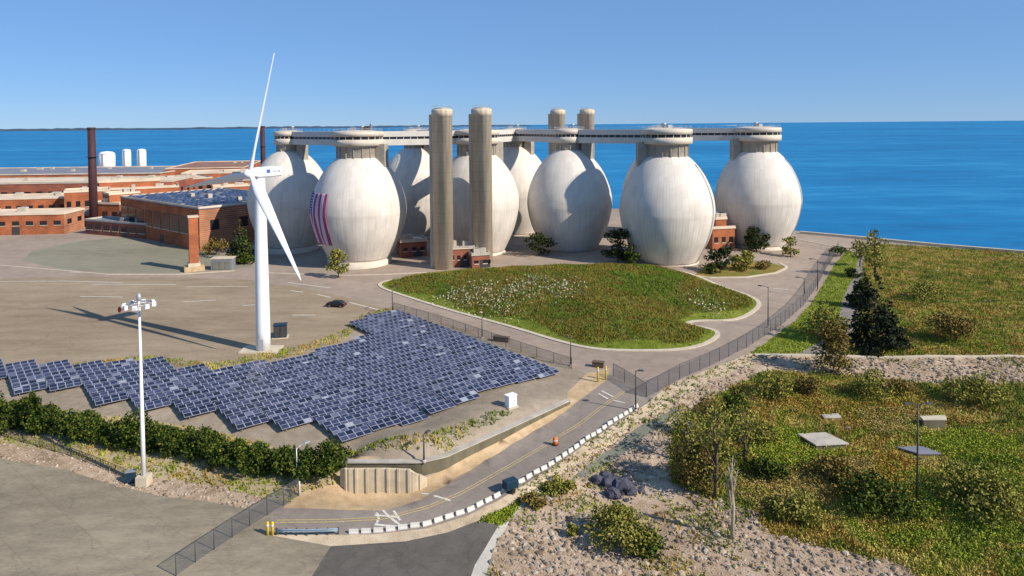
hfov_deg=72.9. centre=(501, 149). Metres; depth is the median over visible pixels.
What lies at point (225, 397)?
solar panel rack
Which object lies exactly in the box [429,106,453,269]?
concrete tower
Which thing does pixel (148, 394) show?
solar panel rack
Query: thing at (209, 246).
garden bush
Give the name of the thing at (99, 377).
solar panel rack
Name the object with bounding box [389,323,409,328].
solar panel rack
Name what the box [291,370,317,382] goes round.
solar panel rack
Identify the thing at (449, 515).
barrier block
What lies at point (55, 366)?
solar panel rack
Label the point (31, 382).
solar panel rack
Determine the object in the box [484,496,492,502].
barrier block
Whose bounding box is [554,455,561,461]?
barrier block
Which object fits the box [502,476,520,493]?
utility trailer
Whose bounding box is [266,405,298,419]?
solar panel rack
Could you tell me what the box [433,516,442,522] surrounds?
barrier block
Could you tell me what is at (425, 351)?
solar panel rack
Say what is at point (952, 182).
sea
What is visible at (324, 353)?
solar panel rack
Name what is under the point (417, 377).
solar panel rack
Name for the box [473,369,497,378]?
solar panel rack
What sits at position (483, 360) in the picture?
solar panel rack
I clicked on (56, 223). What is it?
window
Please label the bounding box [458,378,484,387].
solar panel rack
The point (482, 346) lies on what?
solar panel rack
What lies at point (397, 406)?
solar panel rack
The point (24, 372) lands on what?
solar panel rack
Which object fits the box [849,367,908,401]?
wild shrub
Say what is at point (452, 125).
distant coast
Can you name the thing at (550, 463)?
barrier block
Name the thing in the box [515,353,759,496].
roadside bank
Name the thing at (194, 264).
brick column
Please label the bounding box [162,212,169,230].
window
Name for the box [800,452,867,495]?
wild shrub
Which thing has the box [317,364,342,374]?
solar panel rack
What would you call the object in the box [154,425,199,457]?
hedge bush
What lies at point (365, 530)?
barrier block
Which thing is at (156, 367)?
solar panel rack
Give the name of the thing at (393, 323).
solar panel rack
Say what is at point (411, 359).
solar panel rack
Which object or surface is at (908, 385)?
wild shrub
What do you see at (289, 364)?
solar panel rack
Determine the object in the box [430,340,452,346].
solar panel rack
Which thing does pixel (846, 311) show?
path
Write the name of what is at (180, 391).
solar panel rack
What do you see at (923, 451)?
concrete slab
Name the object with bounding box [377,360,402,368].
solar panel rack
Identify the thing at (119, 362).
solar panel rack
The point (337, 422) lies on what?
solar panel rack
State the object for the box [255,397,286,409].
solar panel rack
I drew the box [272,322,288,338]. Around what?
transformer cabinet
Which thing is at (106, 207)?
brick building
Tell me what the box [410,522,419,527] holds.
barrier block
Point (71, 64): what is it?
sky
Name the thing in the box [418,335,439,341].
solar panel rack
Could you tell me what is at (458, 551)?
road
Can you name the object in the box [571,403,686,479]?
channel
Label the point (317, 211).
flag
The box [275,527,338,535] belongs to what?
guard rail
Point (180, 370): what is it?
solar panel rack
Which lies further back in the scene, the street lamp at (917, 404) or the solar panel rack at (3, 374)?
the solar panel rack at (3, 374)
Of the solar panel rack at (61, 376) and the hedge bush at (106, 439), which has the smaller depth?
the hedge bush at (106, 439)
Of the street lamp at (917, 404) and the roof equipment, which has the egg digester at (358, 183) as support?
the roof equipment
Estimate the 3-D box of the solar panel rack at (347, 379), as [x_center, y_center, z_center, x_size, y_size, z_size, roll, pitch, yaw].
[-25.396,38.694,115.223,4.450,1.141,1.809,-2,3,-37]
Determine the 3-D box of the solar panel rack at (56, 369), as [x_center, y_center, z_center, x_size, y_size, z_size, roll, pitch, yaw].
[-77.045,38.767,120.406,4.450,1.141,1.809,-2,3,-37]
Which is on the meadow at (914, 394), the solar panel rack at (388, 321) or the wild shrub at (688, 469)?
the wild shrub at (688, 469)
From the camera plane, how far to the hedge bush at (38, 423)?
100.73 m
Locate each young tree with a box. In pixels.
[663,404,708,458]
[675,401,745,499]
[688,392,729,437]
[716,404,763,464]
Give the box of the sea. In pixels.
[0,121,1023,249]
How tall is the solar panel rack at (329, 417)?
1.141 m
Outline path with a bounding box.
[801,246,863,353]
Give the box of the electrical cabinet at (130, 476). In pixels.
[125,468,136,483]
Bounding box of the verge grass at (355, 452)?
[1,306,1023,575]
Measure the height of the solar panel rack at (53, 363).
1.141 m
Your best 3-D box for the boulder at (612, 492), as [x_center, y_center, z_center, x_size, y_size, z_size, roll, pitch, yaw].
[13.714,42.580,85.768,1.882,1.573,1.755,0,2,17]
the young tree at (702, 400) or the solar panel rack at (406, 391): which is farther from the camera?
the solar panel rack at (406, 391)
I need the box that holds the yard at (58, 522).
[0,459,329,575]
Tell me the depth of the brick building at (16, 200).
330.80 m
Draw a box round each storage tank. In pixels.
[98,151,115,166]
[122,149,130,165]
[137,149,146,165]
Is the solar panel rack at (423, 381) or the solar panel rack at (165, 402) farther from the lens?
the solar panel rack at (423, 381)
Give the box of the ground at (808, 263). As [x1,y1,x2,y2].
[0,209,969,524]
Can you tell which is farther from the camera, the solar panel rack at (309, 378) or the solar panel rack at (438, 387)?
the solar panel rack at (309, 378)
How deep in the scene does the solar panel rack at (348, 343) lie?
134.28 m
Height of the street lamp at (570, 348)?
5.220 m
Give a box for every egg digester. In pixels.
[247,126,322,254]
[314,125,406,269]
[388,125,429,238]
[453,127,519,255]
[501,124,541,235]
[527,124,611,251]
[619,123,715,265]
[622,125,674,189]
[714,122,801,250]
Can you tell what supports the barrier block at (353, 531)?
on the road at (584, 407)
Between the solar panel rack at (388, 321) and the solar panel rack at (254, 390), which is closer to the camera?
the solar panel rack at (254, 390)
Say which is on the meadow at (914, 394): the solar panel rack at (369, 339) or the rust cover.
the rust cover
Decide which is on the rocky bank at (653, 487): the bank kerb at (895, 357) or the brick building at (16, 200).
the bank kerb at (895, 357)
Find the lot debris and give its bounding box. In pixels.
[113,479,179,492]
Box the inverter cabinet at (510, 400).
[503,392,518,409]
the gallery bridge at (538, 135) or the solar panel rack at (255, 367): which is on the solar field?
the solar panel rack at (255, 367)
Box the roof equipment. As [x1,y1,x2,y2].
[360,123,371,129]
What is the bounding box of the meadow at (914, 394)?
[669,244,1023,575]
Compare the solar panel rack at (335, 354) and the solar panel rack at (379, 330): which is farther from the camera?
the solar panel rack at (379, 330)
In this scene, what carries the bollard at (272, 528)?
on the roadside sand
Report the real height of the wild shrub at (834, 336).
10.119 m
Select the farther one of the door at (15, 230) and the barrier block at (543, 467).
the door at (15, 230)
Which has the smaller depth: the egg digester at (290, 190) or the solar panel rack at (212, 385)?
the solar panel rack at (212, 385)
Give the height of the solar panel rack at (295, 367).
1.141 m
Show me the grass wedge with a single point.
(506, 510)
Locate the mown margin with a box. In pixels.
[382,276,756,348]
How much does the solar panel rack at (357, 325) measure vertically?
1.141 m
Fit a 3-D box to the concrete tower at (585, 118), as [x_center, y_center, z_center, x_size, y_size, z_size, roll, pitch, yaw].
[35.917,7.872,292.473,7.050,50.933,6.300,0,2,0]
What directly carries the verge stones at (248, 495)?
on the ground at (808, 263)
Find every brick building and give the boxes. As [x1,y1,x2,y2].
[0,166,174,177]
[0,175,196,193]
[0,192,63,208]
[0,207,84,234]
[63,186,109,208]
[84,209,88,226]
[84,216,146,238]
[98,183,178,193]
[98,198,120,216]
[99,177,161,187]
[102,188,139,201]
[120,188,254,250]
[165,160,260,174]
[166,173,212,189]
[181,168,246,178]
[211,178,250,187]
[212,182,249,189]
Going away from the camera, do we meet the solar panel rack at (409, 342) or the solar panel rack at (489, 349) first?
the solar panel rack at (489, 349)
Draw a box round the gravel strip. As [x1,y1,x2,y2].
[0,443,264,508]
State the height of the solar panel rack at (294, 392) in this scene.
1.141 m
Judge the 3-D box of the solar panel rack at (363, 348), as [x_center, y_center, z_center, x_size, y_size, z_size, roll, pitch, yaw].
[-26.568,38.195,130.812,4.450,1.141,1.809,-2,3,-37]
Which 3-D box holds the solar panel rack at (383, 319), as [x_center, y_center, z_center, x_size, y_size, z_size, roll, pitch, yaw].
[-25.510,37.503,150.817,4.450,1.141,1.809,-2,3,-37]
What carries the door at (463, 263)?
in the brick annex at (461, 256)
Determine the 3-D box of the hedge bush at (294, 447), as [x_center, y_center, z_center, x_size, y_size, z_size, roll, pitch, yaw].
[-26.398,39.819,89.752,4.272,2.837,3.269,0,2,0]
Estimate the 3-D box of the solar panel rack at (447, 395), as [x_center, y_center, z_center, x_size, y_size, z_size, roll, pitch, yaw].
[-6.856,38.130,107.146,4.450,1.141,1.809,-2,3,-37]
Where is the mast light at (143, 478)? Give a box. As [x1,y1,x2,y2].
[118,293,156,487]
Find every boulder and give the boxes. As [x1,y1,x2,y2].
[591,474,601,485]
[600,470,608,475]
[600,473,614,487]
[605,487,619,499]
[613,475,634,493]
[626,487,637,495]
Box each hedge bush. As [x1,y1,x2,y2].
[0,390,13,425]
[0,399,26,435]
[7,390,60,433]
[21,411,63,434]
[41,404,57,411]
[48,408,97,437]
[66,418,111,443]
[79,409,101,418]
[99,423,120,448]
[105,407,154,450]
[132,421,173,453]
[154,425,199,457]
[177,424,227,459]
[199,437,248,467]
[208,430,225,440]
[215,436,260,472]
[234,441,278,476]
[270,443,301,475]
[287,443,326,484]
[289,436,346,478]
[292,444,313,453]
[326,445,352,471]
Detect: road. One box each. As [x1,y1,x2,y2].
[269,369,663,534]
[312,520,497,575]
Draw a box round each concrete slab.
[797,432,848,449]
[821,413,841,419]
[896,446,941,455]
[920,415,946,428]
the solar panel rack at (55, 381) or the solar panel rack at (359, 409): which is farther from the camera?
the solar panel rack at (55, 381)
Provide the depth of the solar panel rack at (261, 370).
120.04 m
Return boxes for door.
[12,227,19,234]
[121,229,126,236]
[160,234,163,242]
[212,261,229,269]
[258,339,262,350]
[414,248,422,256]
[460,258,469,266]
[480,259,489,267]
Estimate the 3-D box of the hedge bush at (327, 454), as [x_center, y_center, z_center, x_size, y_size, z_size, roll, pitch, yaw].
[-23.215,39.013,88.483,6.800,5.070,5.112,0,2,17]
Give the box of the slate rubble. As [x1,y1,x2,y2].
[586,480,647,503]
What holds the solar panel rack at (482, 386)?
on the solar field
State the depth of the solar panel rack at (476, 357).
125.63 m
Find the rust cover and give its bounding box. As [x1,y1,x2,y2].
[768,391,932,483]
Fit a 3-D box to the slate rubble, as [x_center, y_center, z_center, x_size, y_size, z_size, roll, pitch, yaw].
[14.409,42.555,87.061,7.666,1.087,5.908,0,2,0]
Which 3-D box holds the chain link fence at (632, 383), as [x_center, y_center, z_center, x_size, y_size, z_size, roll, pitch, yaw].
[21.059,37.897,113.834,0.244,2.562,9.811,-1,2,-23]
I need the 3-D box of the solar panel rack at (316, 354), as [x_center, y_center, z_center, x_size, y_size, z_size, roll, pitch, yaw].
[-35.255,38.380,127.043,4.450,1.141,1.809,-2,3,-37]
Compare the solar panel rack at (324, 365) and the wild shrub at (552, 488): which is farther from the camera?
the solar panel rack at (324, 365)
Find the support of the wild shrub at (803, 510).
on the meadow at (914, 394)
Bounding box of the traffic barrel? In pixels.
[552,437,557,445]
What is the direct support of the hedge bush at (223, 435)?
on the verge at (270, 486)
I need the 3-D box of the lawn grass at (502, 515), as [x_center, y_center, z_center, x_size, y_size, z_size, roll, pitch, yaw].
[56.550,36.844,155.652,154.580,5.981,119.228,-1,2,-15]
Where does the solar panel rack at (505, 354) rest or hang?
on the solar field
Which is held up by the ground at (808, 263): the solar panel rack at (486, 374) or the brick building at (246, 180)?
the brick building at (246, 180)
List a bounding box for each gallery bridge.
[292,129,342,144]
[380,128,455,144]
[492,127,514,141]
[516,127,554,141]
[578,126,641,143]
[684,125,734,140]
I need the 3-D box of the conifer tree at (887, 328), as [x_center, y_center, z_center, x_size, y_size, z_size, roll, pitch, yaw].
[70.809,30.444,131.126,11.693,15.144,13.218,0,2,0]
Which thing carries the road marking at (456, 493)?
on the road at (584, 407)
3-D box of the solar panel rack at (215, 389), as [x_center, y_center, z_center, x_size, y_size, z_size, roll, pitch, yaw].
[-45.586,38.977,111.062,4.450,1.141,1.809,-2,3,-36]
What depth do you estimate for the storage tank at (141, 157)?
637.38 m
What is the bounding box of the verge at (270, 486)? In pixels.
[0,415,345,500]
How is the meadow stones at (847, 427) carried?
on the meadow at (914, 394)
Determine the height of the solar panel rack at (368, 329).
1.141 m
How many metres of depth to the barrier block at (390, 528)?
77.96 m
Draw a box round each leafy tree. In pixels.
[326,249,349,277]
[523,232,557,254]
[601,227,629,262]
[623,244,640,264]
[702,246,737,272]
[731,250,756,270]
[743,225,770,251]
[780,236,799,256]
[850,238,868,266]
[859,229,888,276]
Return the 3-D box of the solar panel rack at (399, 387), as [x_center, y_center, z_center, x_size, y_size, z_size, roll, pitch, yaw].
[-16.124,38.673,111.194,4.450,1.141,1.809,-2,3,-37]
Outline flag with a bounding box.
[309,191,332,245]
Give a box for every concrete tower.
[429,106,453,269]
[468,105,492,264]
[548,108,564,155]
[577,107,594,159]
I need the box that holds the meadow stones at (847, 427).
[723,255,1023,558]
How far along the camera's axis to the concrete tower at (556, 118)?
289.59 m
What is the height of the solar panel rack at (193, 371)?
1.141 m
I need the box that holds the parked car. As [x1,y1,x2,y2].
[326,300,346,307]
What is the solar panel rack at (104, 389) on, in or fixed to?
on the solar field
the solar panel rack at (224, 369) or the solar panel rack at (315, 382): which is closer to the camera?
the solar panel rack at (315, 382)
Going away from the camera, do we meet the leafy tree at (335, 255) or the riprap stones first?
the riprap stones
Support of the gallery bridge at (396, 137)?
attached to the egg digester at (358, 183)
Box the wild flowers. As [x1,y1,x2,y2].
[423,271,733,321]
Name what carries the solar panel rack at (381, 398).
on the solar field
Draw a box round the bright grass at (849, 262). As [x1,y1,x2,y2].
[754,251,857,352]
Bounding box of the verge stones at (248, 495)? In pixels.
[0,356,756,506]
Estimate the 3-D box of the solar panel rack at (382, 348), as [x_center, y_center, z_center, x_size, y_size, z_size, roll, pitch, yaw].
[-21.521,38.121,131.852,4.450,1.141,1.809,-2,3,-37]
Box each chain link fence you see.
[0,428,126,477]
[175,477,298,575]
[393,302,571,368]
[613,363,646,396]
[646,242,838,395]
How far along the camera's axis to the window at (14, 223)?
281.01 m
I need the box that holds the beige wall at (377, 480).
[340,467,426,493]
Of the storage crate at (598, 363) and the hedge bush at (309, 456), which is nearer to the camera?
the hedge bush at (309, 456)
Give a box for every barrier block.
[349,529,358,533]
[361,528,370,533]
[373,527,382,532]
[386,525,394,531]
[398,524,406,529]
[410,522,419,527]
[422,520,431,526]
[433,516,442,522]
[444,512,453,519]
[455,509,464,515]
[466,505,474,512]
[475,500,483,507]
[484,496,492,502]
[493,491,500,498]
[518,477,524,483]
[525,472,532,479]
[532,468,539,474]
[540,464,547,470]
[547,460,554,466]
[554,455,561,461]
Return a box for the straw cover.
[734,404,941,515]
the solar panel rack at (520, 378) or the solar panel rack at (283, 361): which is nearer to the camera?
the solar panel rack at (520, 378)
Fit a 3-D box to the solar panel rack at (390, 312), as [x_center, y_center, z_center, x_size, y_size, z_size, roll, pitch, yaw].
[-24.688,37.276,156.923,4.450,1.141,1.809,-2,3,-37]
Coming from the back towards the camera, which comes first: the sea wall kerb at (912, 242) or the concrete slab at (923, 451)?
the sea wall kerb at (912, 242)
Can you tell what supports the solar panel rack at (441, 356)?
on the solar field
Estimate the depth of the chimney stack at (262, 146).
428.95 m
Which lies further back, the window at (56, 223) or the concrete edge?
the window at (56, 223)
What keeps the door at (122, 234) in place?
in the brick building at (114, 226)
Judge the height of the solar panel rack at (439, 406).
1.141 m
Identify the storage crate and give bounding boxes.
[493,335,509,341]
[592,360,604,367]
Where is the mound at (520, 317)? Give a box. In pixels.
[388,265,753,346]
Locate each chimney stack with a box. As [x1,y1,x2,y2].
[85,127,98,217]
[259,126,266,163]
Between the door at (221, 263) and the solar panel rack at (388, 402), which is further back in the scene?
the door at (221, 263)
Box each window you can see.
[12,221,18,225]
[26,221,32,225]
[39,221,46,225]
[53,221,60,225]
[76,201,80,207]
[86,224,92,229]
[95,224,100,230]
[103,225,109,231]
[112,226,117,231]
[121,206,127,216]
[129,207,135,221]
[130,227,135,233]
[137,208,143,222]
[138,228,145,234]
[145,210,151,226]
[153,211,160,228]
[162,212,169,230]
[171,214,178,232]
[180,215,187,233]
[210,219,218,229]
[239,216,247,225]
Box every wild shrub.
[520,492,546,507]
[541,472,577,496]
[567,522,580,537]
[582,499,661,555]
[623,524,666,559]
[667,429,725,493]
[721,385,752,421]
[737,414,779,441]
[746,455,792,480]
[752,368,793,401]
[763,487,825,530]
[794,375,822,396]
[798,300,850,333]
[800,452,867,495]
[809,317,854,376]
[829,245,852,255]
[833,466,928,522]
[843,267,858,278]
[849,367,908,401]
[885,377,922,393]
[900,280,945,301]
[920,307,982,340]
[931,458,1023,528]
[938,370,1018,412]
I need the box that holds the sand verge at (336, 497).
[283,368,609,509]
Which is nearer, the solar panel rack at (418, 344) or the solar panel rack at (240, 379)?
the solar panel rack at (240, 379)
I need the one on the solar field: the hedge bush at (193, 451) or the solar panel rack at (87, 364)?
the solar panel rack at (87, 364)
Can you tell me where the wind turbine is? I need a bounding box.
[185,56,300,353]
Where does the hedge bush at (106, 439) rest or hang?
on the verge at (270, 486)
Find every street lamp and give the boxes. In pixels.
[296,440,309,479]
[422,429,430,463]
[566,335,570,365]
[634,369,643,411]
[758,285,768,327]
[809,258,818,290]
[903,402,933,501]
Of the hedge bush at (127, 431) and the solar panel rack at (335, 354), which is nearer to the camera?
the hedge bush at (127, 431)
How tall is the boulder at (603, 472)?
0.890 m
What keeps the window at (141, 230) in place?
in the brick building at (114, 226)
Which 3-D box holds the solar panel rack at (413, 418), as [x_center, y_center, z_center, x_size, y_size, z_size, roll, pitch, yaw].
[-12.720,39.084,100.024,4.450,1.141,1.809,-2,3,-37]
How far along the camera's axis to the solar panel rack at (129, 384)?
114.04 m
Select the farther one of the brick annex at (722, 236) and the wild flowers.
the brick annex at (722, 236)
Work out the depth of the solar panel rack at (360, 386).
111.97 m
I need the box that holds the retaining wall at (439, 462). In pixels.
[346,398,570,475]
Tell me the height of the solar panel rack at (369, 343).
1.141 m
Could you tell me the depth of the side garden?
196.42 m
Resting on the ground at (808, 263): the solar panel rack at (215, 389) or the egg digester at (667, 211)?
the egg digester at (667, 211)
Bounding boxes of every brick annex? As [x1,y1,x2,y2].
[396,234,427,257]
[453,240,474,267]
[469,247,490,267]
[706,223,735,249]
[714,212,727,225]
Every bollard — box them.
[266,521,268,535]
[271,521,273,535]
[597,367,598,381]
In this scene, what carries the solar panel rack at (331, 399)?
on the solar field
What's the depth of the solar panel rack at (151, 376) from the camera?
118.56 m
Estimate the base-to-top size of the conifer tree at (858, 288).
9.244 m
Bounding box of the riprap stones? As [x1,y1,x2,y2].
[485,354,1023,575]
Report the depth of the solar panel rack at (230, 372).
118.93 m
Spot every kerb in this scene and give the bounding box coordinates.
[0,265,234,274]
[269,272,426,275]
[378,270,760,351]
[694,263,787,277]
[754,353,1023,358]
[797,239,850,247]
[800,231,1023,253]
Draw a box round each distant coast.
[0,128,192,130]
[157,126,383,128]
[372,125,530,126]
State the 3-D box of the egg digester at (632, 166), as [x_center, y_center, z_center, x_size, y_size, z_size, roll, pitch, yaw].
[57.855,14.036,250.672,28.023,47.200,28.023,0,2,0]
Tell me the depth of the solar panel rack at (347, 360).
124.85 m
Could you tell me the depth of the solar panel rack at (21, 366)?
123.00 m
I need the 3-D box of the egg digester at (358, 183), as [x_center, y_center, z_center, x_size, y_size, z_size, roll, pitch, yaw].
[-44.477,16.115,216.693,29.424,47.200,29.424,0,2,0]
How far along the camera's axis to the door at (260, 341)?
131.87 m
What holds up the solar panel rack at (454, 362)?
on the solar field
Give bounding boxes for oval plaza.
[22,237,254,272]
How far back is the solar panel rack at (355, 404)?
104.15 m
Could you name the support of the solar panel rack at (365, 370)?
on the solar field
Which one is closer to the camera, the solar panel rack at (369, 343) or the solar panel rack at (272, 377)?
the solar panel rack at (272, 377)
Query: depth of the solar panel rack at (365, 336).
138.71 m
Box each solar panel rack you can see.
[0,371,6,379]
[5,359,34,369]
[6,362,36,370]
[7,365,37,375]
[8,368,39,378]
[10,371,41,382]
[11,375,42,386]
[12,378,44,389]
[14,382,46,395]
[39,359,68,367]
[40,362,70,372]
[42,365,72,375]
[44,368,74,379]
[45,372,76,381]
[47,375,78,386]
[49,379,81,392]
[73,360,101,369]
[75,363,104,372]
[77,366,107,374]
[79,370,109,380]
[82,373,112,384]
[84,377,115,388]
[86,380,117,392]
[89,384,120,396]
[91,388,123,400]
[94,392,127,407]
[105,358,133,365]
[107,361,136,370]
[110,364,138,374]
[112,368,138,376]
[115,372,145,380]
[118,375,148,386]
[121,378,151,388]
[124,381,154,392]
[127,385,158,397]
[130,389,162,401]
[133,393,166,406]
[136,356,163,364]
[137,398,170,410]
[142,359,167,367]
[143,362,170,371]
[145,366,173,376]
[148,369,177,379]
[152,372,181,383]
[155,375,184,386]
[158,379,188,388]
[162,382,193,393]
[166,386,197,398]
[170,390,201,403]
[173,394,205,407]
[177,363,205,372]
[178,399,210,412]
[181,367,209,376]
[182,403,215,419]
[185,370,213,380]
[188,373,217,382]
[192,377,222,387]
[197,381,226,390]
[201,384,230,396]
[205,388,235,399]
[209,392,240,404]
[213,365,240,373]
[214,395,245,408]
[217,368,245,378]
[219,400,251,413]
[221,371,249,381]
[224,404,256,418]
[226,375,254,384]
[229,409,261,423]
[230,378,259,388]
[234,414,268,431]
[235,382,264,392]
[240,359,266,368]
[240,385,269,396]
[245,362,271,371]
[245,389,275,400]
[249,366,276,375]
[250,393,280,404]
[253,369,281,379]
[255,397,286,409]
[258,372,286,381]
[260,401,292,414]
[263,376,291,386]
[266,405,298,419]
[268,379,297,389]
[270,357,296,366]
[272,409,304,424]
[274,383,303,392]
[275,360,301,368]
[278,414,312,431]
[279,387,309,397]
[280,363,306,373]
[285,367,312,376]
[285,391,314,401]
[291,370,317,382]
[291,395,320,405]
[295,352,320,359]
[296,373,323,386]
[296,398,327,411]
[300,355,326,363]
[301,377,329,388]
[302,402,333,415]
[305,358,331,369]
[307,381,335,393]
[309,406,340,421]
[311,361,337,370]
[313,384,341,395]
[314,345,338,351]
[316,410,347,425]
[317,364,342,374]
[319,347,343,355]
[319,388,348,398]
[322,368,349,379]
[322,415,354,430]
[325,350,349,360]
[325,391,354,402]
[328,371,354,383]
[329,420,363,437]
[330,353,355,361]
[332,395,361,405]
[334,374,361,385]
[335,356,360,366]
[337,340,359,347]
[337,425,372,441]
[338,399,368,410]
[340,378,367,388]
[341,359,366,367]
[342,343,365,351]
[345,403,376,415]
[347,362,372,373]
[347,381,374,391]
[348,345,371,352]
[349,318,369,325]
[353,333,375,341]
[353,348,377,355]
[353,365,378,376]
[353,385,380,395]
[353,407,383,422]
[354,320,374,328]
[359,322,379,331]
[359,336,381,343]
[359,351,383,358]
[359,369,385,379]
[359,389,388,398]
[360,411,390,425]
[363,313,382,317]
[363,325,384,332]
[364,338,386,346]
[365,354,389,363]
[366,372,392,382]
[366,392,395,403]
[367,415,401,431]
[368,315,387,319]
[369,327,390,333]
[370,341,392,348]
[371,357,395,365]
[372,375,399,385]
[373,317,392,322]
[373,396,403,407]
[374,329,395,335]
[376,344,398,352]
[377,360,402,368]
[378,319,397,324]
[379,379,405,388]
[380,332,401,338]
[381,401,411,411]
[382,309,401,314]
[382,346,405,355]
[383,321,403,326]
[384,363,408,371]
[385,334,407,340]
[386,382,413,393]
[387,311,406,316]
[388,349,411,356]
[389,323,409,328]
[389,405,419,417]
[390,366,415,375]
[391,336,413,344]
[392,313,411,319]
[393,386,420,396]
[394,325,414,332]
[394,352,417,359]
[397,315,416,320]
[397,339,419,346]
[397,370,422,378]
[399,411,429,425]
[400,327,420,333]
[400,355,424,364]
[401,389,428,401]
[403,317,422,322]
[403,342,425,348]
[404,373,429,382]
[406,330,426,336]
[407,358,431,366]
[408,319,427,326]
[408,393,436,405]
[409,344,432,351]
[411,332,432,338]
[411,376,436,387]
[413,361,438,370]
[414,321,433,327]
[416,347,438,355]
[416,396,444,410]
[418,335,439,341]
[418,379,444,390]
[419,324,439,330]
[420,364,445,373]
[422,350,445,357]
[424,337,445,344]
[424,399,455,413]
[426,326,445,332]
[426,382,452,393]
[427,367,452,377]
[429,353,452,360]
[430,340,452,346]
[431,328,451,334]
[433,385,460,396]
[435,355,459,364]
[435,370,460,380]
[437,330,458,337]
[437,342,459,349]
[442,373,467,383]
[442,387,468,399]
[443,345,465,352]
[443,358,466,367]
[444,333,464,340]
[450,335,471,343]
[450,348,472,355]
[450,361,474,369]
[450,375,475,386]
[450,390,480,404]
[457,338,478,344]
[457,350,480,358]
[457,364,482,372]
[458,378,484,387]
[464,340,485,347]
[464,353,487,361]
[465,367,489,375]
[466,381,495,391]
[470,343,492,351]
[472,356,495,364]
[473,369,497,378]
[477,345,499,353]
[480,359,502,366]
[481,372,506,381]
[485,348,507,356]
[488,361,511,369]
[490,375,517,387]
[493,351,515,358]
[496,364,519,372]
[501,354,523,361]
[504,368,528,375]
[509,357,531,364]
[513,371,539,383]
[517,360,539,368]
[525,363,549,371]
[535,367,558,377]
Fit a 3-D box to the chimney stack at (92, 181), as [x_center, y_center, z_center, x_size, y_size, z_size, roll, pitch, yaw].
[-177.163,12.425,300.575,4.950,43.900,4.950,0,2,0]
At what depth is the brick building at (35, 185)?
377.45 m
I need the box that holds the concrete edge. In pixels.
[471,496,526,575]
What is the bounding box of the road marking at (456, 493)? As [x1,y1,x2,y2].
[274,391,623,522]
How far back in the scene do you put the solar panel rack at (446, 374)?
116.75 m
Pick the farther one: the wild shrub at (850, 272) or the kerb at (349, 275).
the kerb at (349, 275)
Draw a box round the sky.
[0,0,1023,128]
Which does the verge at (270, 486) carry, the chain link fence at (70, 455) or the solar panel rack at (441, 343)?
the chain link fence at (70, 455)
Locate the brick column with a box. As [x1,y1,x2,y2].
[183,215,204,272]
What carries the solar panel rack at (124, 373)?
on the solar field
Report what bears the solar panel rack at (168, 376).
on the solar field
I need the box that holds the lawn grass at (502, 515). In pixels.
[383,251,858,527]
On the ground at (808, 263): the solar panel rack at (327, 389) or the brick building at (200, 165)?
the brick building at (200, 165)
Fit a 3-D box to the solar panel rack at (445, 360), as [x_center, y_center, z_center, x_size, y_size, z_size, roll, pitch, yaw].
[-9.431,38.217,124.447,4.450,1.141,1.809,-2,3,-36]
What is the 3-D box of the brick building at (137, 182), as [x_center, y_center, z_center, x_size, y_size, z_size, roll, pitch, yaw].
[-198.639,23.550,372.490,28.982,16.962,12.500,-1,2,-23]
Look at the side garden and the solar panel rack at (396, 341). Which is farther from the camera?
the side garden
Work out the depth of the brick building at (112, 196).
308.83 m
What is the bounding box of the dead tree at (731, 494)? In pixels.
[722,447,739,539]
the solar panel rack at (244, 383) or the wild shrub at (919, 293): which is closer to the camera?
the solar panel rack at (244, 383)
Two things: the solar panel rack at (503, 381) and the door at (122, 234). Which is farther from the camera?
the door at (122, 234)
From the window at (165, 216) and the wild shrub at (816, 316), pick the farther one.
the window at (165, 216)
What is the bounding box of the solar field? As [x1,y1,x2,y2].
[0,309,586,476]
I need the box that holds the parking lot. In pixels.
[0,276,391,367]
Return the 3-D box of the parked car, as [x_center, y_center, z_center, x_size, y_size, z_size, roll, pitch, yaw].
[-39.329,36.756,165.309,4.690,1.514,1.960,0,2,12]
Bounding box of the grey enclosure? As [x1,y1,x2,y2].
[210,256,235,269]
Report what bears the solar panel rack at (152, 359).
on the solar field
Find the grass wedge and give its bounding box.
[484,501,520,524]
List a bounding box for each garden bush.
[199,238,230,254]
[236,251,254,263]
[699,262,716,273]
[754,260,771,268]
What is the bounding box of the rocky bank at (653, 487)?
[486,355,1023,575]
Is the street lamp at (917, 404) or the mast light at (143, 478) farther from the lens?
the mast light at (143, 478)
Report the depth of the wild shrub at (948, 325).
133.47 m
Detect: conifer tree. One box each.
[225,217,254,263]
[842,268,880,309]
[845,271,913,357]
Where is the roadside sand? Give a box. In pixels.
[273,493,519,545]
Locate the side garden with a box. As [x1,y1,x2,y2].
[695,262,783,276]
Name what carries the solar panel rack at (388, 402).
on the solar field
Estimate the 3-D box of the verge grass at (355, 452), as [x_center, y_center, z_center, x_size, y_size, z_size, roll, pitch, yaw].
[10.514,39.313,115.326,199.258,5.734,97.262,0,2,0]

